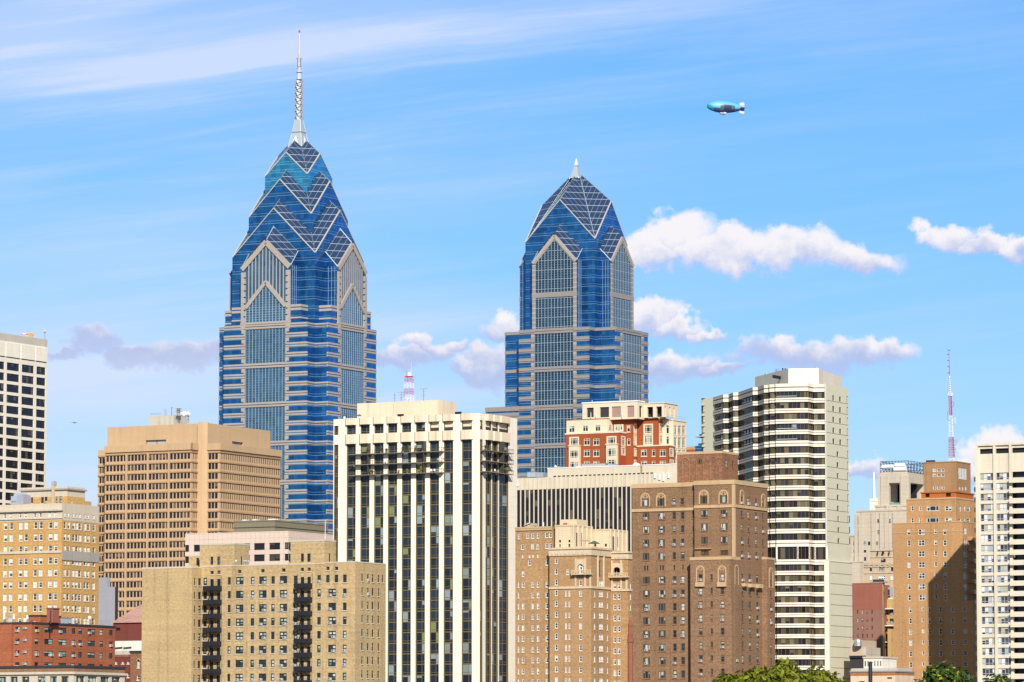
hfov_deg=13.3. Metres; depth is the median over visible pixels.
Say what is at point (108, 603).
clad building
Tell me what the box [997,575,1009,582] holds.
window
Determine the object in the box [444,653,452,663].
window
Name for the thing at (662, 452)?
window
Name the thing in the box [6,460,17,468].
window
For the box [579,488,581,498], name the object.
window
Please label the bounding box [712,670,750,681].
street tree
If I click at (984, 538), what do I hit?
window
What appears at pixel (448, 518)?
window
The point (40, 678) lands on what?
window
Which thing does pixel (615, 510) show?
window
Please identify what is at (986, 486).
window
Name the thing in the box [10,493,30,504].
cooling unit
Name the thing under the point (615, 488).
window
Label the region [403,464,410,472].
window
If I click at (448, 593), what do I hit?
window
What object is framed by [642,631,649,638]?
window
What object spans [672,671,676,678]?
window
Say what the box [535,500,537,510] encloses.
window
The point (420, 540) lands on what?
window
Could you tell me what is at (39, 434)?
window
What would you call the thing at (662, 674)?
window
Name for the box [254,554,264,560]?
window
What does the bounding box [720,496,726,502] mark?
window
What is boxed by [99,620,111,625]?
lattice screen
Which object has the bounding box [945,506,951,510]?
window
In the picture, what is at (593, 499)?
window
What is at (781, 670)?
street tree
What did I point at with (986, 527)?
window
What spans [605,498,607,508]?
window
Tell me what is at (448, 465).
window
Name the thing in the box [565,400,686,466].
condominium
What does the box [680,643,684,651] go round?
window
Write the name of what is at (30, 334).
roof crane
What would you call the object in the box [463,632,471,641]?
window
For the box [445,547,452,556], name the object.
window
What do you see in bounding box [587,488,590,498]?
window
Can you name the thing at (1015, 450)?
window
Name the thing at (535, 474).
roof plant
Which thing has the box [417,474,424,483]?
window
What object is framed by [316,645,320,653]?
window
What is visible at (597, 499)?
window
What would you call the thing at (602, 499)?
window
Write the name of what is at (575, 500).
window
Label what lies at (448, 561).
window
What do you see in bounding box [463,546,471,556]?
window
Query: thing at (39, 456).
window
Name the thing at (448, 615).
window
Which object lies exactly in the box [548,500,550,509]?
window
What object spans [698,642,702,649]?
window
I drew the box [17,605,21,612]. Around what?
window
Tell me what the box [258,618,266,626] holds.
window
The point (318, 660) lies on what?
window
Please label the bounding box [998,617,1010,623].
window
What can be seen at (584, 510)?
window
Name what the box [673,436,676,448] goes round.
window
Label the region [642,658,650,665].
window
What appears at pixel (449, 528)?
window
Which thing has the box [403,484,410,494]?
window
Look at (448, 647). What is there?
window
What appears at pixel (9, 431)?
window
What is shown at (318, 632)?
window
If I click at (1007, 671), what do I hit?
window
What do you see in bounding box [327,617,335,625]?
window
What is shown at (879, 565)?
hotel building
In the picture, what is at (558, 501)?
window
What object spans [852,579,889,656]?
brick building
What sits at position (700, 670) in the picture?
window
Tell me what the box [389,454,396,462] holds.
window
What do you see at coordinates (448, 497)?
window
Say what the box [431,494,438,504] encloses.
window
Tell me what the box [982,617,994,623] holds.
window
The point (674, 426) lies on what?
window
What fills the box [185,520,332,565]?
office building
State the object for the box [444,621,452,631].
window
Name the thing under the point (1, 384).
window
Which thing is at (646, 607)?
window
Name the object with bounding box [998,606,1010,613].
window
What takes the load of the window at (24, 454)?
in the office tower at (23, 404)
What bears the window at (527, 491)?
in the office building at (598, 497)
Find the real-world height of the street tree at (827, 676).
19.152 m
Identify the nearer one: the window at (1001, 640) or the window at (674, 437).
the window at (1001, 640)
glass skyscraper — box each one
[218,30,376,534]
[485,158,648,477]
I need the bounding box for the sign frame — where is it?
[880,461,922,473]
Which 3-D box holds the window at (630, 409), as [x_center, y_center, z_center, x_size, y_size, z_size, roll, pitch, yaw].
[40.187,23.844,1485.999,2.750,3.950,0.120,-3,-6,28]
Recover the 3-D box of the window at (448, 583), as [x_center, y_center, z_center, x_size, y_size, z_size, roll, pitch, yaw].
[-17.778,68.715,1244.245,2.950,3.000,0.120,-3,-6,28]
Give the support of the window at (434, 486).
in the apartment tower at (439, 541)
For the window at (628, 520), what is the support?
in the office building at (598, 497)
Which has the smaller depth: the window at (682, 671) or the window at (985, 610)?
the window at (682, 671)
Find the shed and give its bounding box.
[849,671,914,681]
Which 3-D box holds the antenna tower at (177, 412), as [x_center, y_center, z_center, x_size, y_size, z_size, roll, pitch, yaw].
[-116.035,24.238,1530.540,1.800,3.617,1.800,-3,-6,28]
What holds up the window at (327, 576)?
in the apartment building at (314, 611)
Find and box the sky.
[0,0,1023,534]
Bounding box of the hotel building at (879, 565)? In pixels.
[862,549,892,597]
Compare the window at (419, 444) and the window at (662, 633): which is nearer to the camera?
the window at (662, 633)
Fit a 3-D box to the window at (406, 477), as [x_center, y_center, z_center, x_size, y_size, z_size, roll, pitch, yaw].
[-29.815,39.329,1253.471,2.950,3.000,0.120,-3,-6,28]
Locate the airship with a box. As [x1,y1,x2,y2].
[707,101,744,114]
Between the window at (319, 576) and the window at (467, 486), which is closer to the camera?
the window at (319, 576)
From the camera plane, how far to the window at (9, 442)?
1523.95 m
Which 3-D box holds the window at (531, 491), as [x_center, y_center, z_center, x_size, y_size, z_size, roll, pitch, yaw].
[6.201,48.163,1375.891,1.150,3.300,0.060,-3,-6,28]
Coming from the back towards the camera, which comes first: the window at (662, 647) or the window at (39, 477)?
the window at (39, 477)
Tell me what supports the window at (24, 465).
in the office tower at (23, 404)
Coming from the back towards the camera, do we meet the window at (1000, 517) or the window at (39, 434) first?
the window at (39, 434)
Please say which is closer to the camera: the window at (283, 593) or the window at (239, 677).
the window at (283, 593)
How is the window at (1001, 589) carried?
in the apartment tower at (999, 532)
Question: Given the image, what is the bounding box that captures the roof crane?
[20,333,33,336]
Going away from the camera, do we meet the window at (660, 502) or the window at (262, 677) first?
the window at (262, 677)
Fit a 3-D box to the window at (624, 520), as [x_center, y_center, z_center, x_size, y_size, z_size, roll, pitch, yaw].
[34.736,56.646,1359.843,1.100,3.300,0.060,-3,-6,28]
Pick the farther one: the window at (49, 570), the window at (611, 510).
the window at (611, 510)
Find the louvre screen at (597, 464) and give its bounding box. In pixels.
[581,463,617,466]
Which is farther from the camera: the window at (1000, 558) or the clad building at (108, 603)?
the clad building at (108, 603)
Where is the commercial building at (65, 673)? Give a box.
[0,665,126,681]
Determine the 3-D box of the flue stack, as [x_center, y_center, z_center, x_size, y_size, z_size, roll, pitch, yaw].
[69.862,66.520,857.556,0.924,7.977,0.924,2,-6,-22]
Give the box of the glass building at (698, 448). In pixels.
[695,434,701,451]
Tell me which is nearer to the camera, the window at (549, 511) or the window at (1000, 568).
the window at (1000, 568)
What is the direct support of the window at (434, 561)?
in the apartment tower at (439, 541)
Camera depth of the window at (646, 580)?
1011.46 m
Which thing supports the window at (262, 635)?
in the apartment building at (314, 611)
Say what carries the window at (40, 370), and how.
in the office tower at (23, 404)
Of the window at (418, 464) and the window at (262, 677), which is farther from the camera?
the window at (418, 464)
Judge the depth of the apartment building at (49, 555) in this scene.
1240.09 m
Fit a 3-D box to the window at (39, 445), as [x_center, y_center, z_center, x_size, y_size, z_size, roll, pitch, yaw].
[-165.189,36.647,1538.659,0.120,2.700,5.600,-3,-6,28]
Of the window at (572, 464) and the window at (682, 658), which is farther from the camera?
the window at (572, 464)
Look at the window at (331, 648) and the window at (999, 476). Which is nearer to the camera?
the window at (331, 648)
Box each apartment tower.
[333,400,516,681]
[701,368,852,681]
[974,442,1023,681]
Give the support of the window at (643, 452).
in the condominium
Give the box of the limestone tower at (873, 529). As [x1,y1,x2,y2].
[849,471,923,582]
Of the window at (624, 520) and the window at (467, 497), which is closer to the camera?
the window at (467, 497)
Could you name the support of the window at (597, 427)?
in the condominium
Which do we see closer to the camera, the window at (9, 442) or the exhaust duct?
the exhaust duct
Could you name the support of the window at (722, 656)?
in the apartment building at (703, 586)
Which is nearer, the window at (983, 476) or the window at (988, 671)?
the window at (988, 671)
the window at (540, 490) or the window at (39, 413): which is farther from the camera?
the window at (39, 413)
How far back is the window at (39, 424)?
1539.28 m
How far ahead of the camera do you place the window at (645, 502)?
1013.19 m
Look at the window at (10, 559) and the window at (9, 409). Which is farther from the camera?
the window at (9, 409)
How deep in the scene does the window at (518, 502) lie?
1377.78 m
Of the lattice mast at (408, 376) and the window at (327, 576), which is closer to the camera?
the window at (327, 576)
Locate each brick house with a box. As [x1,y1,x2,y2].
[115,655,129,681]
[129,651,141,681]
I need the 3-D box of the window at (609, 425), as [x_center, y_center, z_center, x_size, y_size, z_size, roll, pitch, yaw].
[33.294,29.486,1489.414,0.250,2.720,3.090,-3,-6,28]
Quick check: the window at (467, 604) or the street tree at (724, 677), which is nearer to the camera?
the street tree at (724, 677)
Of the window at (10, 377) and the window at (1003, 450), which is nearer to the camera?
the window at (1003, 450)
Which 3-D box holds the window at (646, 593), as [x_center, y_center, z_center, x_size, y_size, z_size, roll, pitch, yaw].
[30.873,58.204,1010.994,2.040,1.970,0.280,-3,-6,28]
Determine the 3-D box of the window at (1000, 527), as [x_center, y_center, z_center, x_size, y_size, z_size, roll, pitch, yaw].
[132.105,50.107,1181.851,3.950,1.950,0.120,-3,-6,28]
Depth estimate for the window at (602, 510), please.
1363.73 m
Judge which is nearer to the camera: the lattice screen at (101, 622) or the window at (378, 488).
the lattice screen at (101, 622)
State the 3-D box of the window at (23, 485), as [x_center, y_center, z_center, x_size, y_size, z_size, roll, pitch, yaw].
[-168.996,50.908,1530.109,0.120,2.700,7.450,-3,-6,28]
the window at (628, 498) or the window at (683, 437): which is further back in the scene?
the window at (683, 437)
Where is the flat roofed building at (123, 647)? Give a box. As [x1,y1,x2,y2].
[115,641,141,654]
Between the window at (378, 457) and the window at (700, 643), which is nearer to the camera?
the window at (700, 643)
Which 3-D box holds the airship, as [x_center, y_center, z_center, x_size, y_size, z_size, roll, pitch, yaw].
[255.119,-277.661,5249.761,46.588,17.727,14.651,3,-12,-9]
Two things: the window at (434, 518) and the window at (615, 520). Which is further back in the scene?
the window at (615, 520)
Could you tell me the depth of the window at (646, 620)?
1010.47 m
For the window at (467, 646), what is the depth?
1239.87 m
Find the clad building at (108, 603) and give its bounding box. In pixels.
[98,577,117,625]
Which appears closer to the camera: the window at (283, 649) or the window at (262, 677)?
the window at (283, 649)
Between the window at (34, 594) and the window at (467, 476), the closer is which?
the window at (34, 594)
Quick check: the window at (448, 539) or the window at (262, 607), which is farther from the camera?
the window at (448, 539)
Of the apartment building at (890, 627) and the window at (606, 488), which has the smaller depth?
the apartment building at (890, 627)
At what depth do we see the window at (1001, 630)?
1179.34 m
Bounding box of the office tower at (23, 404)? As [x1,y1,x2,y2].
[0,333,47,504]
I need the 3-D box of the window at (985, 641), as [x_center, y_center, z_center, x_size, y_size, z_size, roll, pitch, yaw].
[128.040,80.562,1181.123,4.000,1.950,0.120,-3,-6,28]
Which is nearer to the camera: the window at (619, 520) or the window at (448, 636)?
the window at (448, 636)
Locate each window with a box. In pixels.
[0,372,3,379]
[0,383,3,390]
[2,594,6,601]
[3,570,6,577]
[5,492,13,500]
[6,406,17,414]
[6,416,17,424]
[6,427,17,435]
[6,438,17,446]
[6,449,17,457]
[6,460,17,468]
[6,471,17,479]
[6,482,17,489]
[7,362,18,371]
[7,373,18,381]
[7,384,18,392]
[7,395,17,403]
[8,570,12,577]
[9,558,12,565]
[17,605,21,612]
[21,408,32,415]
[21,418,32,426]
[21,429,32,437]
[21,440,32,448]
[21,451,32,459]
[21,461,31,469]
[21,472,31,480]
[21,483,31,487]
[22,364,32,372]
[22,375,32,383]
[22,386,32,394]
[22,397,32,405]
[22,676,28,681]
[32,593,36,600]
[35,474,43,481]
[36,377,44,385]
[36,388,44,396]
[36,399,44,406]
[36,409,44,417]
[36,420,44,428]
[36,431,43,438]
[36,442,43,449]
[36,452,43,460]
[36,463,43,470]
[37,367,44,374]
[38,676,44,681]
[44,639,52,644]
[44,651,53,656]
[45,627,52,632]
[47,569,51,576]
[47,593,51,600]
[48,557,51,564]
[51,676,56,681]
[53,533,57,540]
[54,521,57,528]
[59,628,65,632]
[59,639,65,644]
[59,651,65,656]
[62,676,68,681]
[76,676,83,681]
[88,629,94,634]
[88,641,94,645]
[88,652,94,657]
[88,676,95,681]
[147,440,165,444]
[194,545,199,551]
[235,577,243,585]
[235,591,243,598]
[235,605,243,612]
[235,619,243,626]
[235,632,243,640]
[235,646,243,654]
[235,660,242,668]
[235,674,242,681]
[254,543,264,549]
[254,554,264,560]
[258,576,266,584]
[258,590,266,598]
[258,604,266,612]
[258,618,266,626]
[258,632,266,640]
[258,646,266,653]
[258,660,266,667]
[258,674,265,681]
[270,543,279,549]
[270,554,279,560]
[278,673,286,681]
[279,576,287,584]
[279,590,287,598]
[279,604,287,611]
[279,618,286,625]
[279,632,286,639]
[279,646,286,653]
[279,659,286,667]
[285,542,290,548]
[285,554,290,560]
[316,603,320,611]
[316,617,320,625]
[316,631,320,639]
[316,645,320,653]
[316,659,320,667]
[316,673,320,681]
[317,575,320,583]
[325,575,329,583]
[327,589,336,597]
[327,603,335,611]
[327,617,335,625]
[327,631,335,639]
[327,645,335,653]
[327,659,335,667]
[327,673,335,681]
[342,575,346,582]
[342,589,346,596]
[342,603,346,610]
[375,443,382,452]
[375,454,382,463]
[375,465,382,473]
[375,475,382,484]
[375,485,382,495]
[375,496,382,505]
[375,506,382,516]
[375,517,382,527]
[375,527,382,537]
[375,538,382,548]
[375,548,382,558]
[389,443,396,452]
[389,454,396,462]
[403,442,410,451]
[403,453,410,462]
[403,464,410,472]
[403,474,410,483]
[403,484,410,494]
[403,495,410,505]
[416,547,424,557]
[416,558,424,568]
[416,569,424,578]
[416,579,424,589]
[416,590,424,600]
[416,600,424,610]
[416,611,424,621]
[416,622,424,632]
[416,632,424,642]
[416,643,424,653]
[416,654,424,663]
[416,664,424,674]
[416,675,424,681]
[417,442,422,451]
[417,453,422,461]
[417,463,422,472]
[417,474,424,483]
[417,484,424,494]
[417,494,424,504]
[417,505,424,515]
[417,516,424,525]
[417,526,424,536]
[417,537,424,547]
[431,441,438,450]
[431,452,438,461]
[431,463,438,471]
[431,473,438,483]
[431,483,438,493]
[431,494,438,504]
[431,505,438,514]
[431,515,438,525]
[431,526,438,536]
[431,536,438,546]
[431,547,438,557]
[431,558,438,567]
[444,557,452,567]
[444,568,452,578]
[444,579,452,588]
[444,589,452,599]
[444,600,452,610]
[444,611,452,620]
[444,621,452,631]
[444,632,452,642]
[444,643,452,652]
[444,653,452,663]
[444,664,452,674]
[444,675,452,681]
[445,440,452,450]
[445,451,452,461]
[445,462,452,471]
[445,472,452,482]
[445,483,452,493]
[445,493,452,503]
[445,504,452,514]
[445,515,452,525]
[445,525,452,535]
[445,536,452,546]
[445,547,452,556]
[462,664,471,674]
[462,675,471,681]
[463,440,471,450]
[463,450,471,460]
[463,461,471,471]
[463,472,471,481]
[463,482,471,492]
[463,493,471,503]
[463,503,471,513]
[463,514,471,524]
[463,525,471,535]
[463,535,471,545]
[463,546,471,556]
[463,557,471,567]
[463,568,471,577]
[463,578,471,588]
[463,589,471,599]
[463,600,471,609]
[463,610,471,620]
[463,621,471,631]
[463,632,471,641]
[463,642,471,652]
[463,653,471,663]
[517,490,519,500]
[517,501,519,510]
[517,511,519,521]
[521,490,523,500]
[521,501,523,510]
[521,511,523,521]
[526,490,528,499]
[526,500,528,510]
[526,511,528,521]
[530,490,532,499]
[530,500,532,510]
[530,511,532,521]
[535,490,537,499]
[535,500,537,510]
[535,511,537,520]
[539,489,541,499]
[539,500,541,510]
[539,511,541,520]
[543,489,546,499]
[543,500,546,510]
[543,511,546,520]
[548,489,550,499]
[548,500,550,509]
[548,510,550,520]
[552,489,554,499]
[552,500,554,509]
[552,510,554,520]
[557,489,559,498]
[557,499,559,509]
[557,510,559,520]
[561,489,563,498]
[561,499,563,509]
[561,510,563,519]
[565,489,568,498]
[565,499,568,509]
[565,510,568,518]
[569,426,574,432]
[569,437,578,444]
[570,450,577,457]
[570,461,577,466]
[570,488,572,498]
[570,499,572,509]
[574,488,576,498]
[574,499,576,509]
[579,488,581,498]
[579,499,581,508]
[579,509,581,519]
[583,425,587,431]
[583,438,589,445]
[583,450,589,456]
[583,488,585,498]
[583,499,585,508]
[583,509,585,519]
[587,408,593,416]
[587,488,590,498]
[587,499,590,508]
[587,509,590,519]
[592,488,594,497]
[592,498,594,508]
[592,509,594,519]
[593,438,599,445]
[593,450,599,456]
[595,425,600,431]
[596,488,598,497]
[596,498,598,508]
[596,509,598,519]
[600,407,608,417]
[601,487,603,497]
[601,498,603,508]
[601,509,603,519]
[605,487,607,497]
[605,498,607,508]
[605,509,607,518]
[605,519,607,528]
[607,436,616,443]
[607,448,615,456]
[607,459,615,463]
[608,424,612,431]
[609,487,612,497]
[609,498,612,508]
[610,509,612,518]
[610,519,612,528]
[612,406,620,417]
[614,424,622,430]
[614,487,616,497]
[614,498,616,507]
[614,508,616,518]
[614,519,616,528]
[618,487,620,497]
[618,498,620,507]
[618,508,620,518]
[618,519,620,529]
[621,436,625,446]
[621,447,625,455]
[623,487,625,496]
[623,497,625,507]
[623,508,625,518]
[623,519,625,529]
[627,406,633,416]
[627,487,629,496]
[627,497,629,507]
[627,508,629,518]
[627,519,629,529]
[634,423,636,433]
[634,434,636,445]
[641,449,646,456]
[642,499,648,506]
[642,513,649,520]
[642,526,649,533]
[642,540,649,547]
[642,553,649,560]
[642,577,649,584]
[642,590,649,598]
[642,604,649,611]
[642,617,649,625]
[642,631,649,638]
[642,644,649,652]
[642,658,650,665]
[642,671,650,679]
[643,424,652,433]
[643,434,652,444]
[657,498,664,505]
[657,512,664,520]
[657,526,664,533]
[657,539,664,546]
[657,553,665,560]
[658,576,665,584]
[658,590,665,597]
[658,603,665,611]
[658,617,665,624]
[658,630,665,638]
[658,644,665,651]
[658,657,665,665]
[658,671,665,678]
[659,423,662,434]
[659,434,662,444]
[659,449,665,456]
[669,448,673,456]
[672,590,676,597]
[672,603,676,611]
[672,617,676,624]
[672,630,676,638]
[672,644,676,651]
[672,657,676,665]
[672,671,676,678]
[673,424,676,435]
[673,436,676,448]
[677,424,681,435]
[677,436,681,448]
[680,576,684,583]
[680,590,684,597]
[680,617,684,624]
[680,630,684,637]
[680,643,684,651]
[680,657,684,664]
[680,670,685,678]
[681,603,684,610]
[682,424,685,435]
[682,436,685,448]
[698,628,702,635]
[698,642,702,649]
[698,655,702,662]
[698,669,702,676]
[700,496,706,503]
[700,510,707,518]
[700,523,707,531]
[700,537,707,544]
[701,551,707,555]
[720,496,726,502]
[720,510,727,517]
[720,523,727,530]
[720,536,727,544]
[720,655,724,662]
[721,550,727,554]
[918,529,924,534]
[918,540,924,545]
[919,551,924,556]
[919,562,924,567]
[919,573,924,577]
[919,584,924,588]
[919,595,924,599]
[927,506,938,510]
[927,518,938,521]
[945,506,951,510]
[958,467,965,479]
[980,449,992,453]
[980,473,992,479]
[980,483,992,490]
[980,493,992,500]
[981,504,992,510]
[981,514,993,520]
[981,524,993,531]
[981,535,993,541]
[981,545,993,551]
[981,555,993,562]
[981,565,993,572]
[981,576,993,582]
[981,586,993,592]
[981,596,993,603]
[982,607,994,613]
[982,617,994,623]
[982,627,994,634]
[982,637,994,644]
[982,648,994,654]
[982,658,994,664]
[982,668,994,675]
[996,448,1008,452]
[996,472,1008,479]
[996,483,1008,489]
[997,493,1008,499]
[997,503,1008,510]
[997,514,1009,520]
[997,524,1009,530]
[997,534,1009,541]
[997,544,1009,551]
[997,555,1009,561]
[997,565,1009,571]
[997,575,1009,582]
[997,586,1009,592]
[998,596,1009,602]
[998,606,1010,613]
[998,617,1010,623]
[998,627,1010,633]
[998,637,1010,644]
[998,648,1010,654]
[998,658,1010,664]
[998,668,1010,675]
[1013,448,1023,452]
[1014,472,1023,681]
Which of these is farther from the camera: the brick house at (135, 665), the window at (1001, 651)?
the window at (1001, 651)
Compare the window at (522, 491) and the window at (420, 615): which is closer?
the window at (420, 615)
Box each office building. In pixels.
[97,415,281,622]
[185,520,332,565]
[517,463,676,551]
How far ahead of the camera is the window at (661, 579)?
1009.49 m
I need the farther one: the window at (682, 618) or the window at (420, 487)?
the window at (420, 487)
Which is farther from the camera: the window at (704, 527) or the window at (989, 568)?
the window at (989, 568)
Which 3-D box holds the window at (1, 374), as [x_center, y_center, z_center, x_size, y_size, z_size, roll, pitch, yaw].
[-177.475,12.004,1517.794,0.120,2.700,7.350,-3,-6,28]
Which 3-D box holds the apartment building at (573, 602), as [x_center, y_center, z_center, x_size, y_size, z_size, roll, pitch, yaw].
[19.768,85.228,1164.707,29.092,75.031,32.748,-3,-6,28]
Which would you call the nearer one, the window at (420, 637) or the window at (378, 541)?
the window at (420, 637)
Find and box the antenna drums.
[179,411,189,422]
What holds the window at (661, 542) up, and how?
in the apartment building at (703, 586)
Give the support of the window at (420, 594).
in the apartment tower at (439, 541)
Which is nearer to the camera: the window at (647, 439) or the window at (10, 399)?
the window at (647, 439)
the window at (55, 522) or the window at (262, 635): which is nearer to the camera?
the window at (262, 635)
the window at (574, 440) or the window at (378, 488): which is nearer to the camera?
the window at (378, 488)
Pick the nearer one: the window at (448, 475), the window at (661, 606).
the window at (661, 606)
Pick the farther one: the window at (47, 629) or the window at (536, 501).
the window at (536, 501)
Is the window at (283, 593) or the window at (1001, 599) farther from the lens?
the window at (1001, 599)
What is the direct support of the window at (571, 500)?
in the office building at (598, 497)
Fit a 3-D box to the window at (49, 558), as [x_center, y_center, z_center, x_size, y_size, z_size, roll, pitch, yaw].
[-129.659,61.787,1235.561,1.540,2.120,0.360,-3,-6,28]
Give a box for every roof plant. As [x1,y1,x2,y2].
[61,617,71,623]
[523,523,538,526]
[527,472,547,477]
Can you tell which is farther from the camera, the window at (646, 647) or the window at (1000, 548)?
the window at (1000, 548)
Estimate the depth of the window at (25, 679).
803.07 m
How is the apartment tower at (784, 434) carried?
on the ground
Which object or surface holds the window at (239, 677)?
in the apartment building at (314, 611)
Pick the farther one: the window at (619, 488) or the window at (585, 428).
the window at (585, 428)
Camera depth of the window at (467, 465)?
1244.72 m
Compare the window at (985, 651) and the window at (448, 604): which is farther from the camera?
the window at (448, 604)
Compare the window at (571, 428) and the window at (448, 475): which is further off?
the window at (571, 428)
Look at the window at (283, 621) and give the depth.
937.28 m
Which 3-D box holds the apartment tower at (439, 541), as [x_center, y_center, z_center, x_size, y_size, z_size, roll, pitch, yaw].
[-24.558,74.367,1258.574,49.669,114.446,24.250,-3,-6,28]
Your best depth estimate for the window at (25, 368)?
1534.22 m
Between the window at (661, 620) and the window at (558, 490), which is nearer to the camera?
the window at (661, 620)
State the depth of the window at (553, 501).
1372.08 m
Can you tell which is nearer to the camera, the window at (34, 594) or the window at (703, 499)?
the window at (703, 499)
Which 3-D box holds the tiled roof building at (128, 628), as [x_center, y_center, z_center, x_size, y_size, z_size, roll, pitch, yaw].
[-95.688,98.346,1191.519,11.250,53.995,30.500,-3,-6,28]
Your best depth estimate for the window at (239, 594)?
943.24 m
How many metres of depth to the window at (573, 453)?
1490.10 m
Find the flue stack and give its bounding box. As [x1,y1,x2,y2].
[868,662,872,681]
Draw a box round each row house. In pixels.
[849,639,879,670]
[852,656,911,670]
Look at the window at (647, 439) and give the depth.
1488.65 m
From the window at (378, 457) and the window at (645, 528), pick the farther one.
the window at (378, 457)
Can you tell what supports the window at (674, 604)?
in the apartment building at (703, 586)
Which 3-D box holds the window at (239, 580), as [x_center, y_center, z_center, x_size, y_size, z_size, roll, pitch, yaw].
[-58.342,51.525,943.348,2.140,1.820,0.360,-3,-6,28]
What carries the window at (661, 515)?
in the apartment building at (703, 586)
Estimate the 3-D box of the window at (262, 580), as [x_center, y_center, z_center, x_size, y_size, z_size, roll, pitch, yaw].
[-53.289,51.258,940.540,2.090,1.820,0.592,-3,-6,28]
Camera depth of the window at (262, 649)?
939.34 m
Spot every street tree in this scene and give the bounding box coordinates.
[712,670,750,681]
[727,666,765,681]
[745,657,827,681]
[800,664,846,681]
[913,660,974,681]
[983,673,1010,681]
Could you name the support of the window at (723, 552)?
in the apartment building at (703, 586)
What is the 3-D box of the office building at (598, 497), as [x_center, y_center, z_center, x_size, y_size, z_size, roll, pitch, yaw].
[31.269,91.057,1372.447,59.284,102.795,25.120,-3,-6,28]
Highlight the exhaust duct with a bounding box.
[51,481,56,502]
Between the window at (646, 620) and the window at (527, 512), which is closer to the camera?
the window at (646, 620)
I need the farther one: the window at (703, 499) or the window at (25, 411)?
the window at (25, 411)
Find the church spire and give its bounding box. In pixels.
[627,616,633,681]
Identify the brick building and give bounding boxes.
[686,446,694,451]
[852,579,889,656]
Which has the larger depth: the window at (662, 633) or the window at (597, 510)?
the window at (597, 510)
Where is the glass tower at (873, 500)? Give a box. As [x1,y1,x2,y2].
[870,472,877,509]
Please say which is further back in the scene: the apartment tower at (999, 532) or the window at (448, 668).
the window at (448, 668)
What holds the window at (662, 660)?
in the apartment building at (703, 586)
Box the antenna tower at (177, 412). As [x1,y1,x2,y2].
[175,405,181,415]
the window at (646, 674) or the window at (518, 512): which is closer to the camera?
the window at (646, 674)
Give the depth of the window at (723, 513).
1001.87 m
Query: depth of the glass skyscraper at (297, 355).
1653.64 m
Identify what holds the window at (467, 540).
in the apartment tower at (439, 541)
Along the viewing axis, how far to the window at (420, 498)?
1250.82 m
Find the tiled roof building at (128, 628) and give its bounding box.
[112,605,141,640]
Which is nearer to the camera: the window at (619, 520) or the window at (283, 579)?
the window at (283, 579)
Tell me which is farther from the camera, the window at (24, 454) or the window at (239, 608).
the window at (24, 454)
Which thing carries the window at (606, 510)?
in the office building at (598, 497)
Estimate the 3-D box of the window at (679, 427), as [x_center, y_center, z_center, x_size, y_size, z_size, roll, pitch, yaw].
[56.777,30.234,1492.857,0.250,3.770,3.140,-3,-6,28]
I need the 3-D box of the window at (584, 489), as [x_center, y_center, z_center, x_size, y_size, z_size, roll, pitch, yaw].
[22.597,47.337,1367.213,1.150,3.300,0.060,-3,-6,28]
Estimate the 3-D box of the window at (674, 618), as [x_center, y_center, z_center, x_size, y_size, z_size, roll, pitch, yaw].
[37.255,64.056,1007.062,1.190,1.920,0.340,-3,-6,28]
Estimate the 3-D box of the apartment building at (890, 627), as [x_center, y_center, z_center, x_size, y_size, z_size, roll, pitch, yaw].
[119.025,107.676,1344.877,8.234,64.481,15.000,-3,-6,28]
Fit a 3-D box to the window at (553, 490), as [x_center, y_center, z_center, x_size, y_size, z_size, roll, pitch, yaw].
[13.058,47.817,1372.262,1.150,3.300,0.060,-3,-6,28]
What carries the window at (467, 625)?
in the apartment tower at (439, 541)
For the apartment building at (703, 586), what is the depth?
1007.51 m
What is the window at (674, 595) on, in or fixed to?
in the apartment building at (703, 586)
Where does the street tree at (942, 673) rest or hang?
on the ground
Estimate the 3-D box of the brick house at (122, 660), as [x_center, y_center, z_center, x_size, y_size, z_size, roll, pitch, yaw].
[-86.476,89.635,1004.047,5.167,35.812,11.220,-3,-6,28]
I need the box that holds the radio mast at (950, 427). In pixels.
[947,350,955,460]
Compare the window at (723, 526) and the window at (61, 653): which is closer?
the window at (61, 653)
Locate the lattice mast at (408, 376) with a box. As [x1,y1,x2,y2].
[404,372,413,400]
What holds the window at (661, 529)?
in the apartment building at (703, 586)
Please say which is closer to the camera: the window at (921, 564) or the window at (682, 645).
the window at (682, 645)
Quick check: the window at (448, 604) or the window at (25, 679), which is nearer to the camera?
the window at (25, 679)
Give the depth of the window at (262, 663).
938.88 m
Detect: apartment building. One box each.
[0,486,99,624]
[0,608,115,666]
[141,539,385,681]
[515,519,632,681]
[631,451,774,681]
[885,587,893,656]
[893,461,977,681]
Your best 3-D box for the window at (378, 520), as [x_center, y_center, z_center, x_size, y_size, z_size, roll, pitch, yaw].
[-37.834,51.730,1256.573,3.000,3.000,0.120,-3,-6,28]
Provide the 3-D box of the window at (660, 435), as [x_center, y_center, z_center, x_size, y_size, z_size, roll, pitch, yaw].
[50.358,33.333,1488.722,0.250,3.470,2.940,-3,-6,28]
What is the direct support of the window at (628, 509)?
in the office building at (598, 497)
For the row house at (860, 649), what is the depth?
1198.56 m

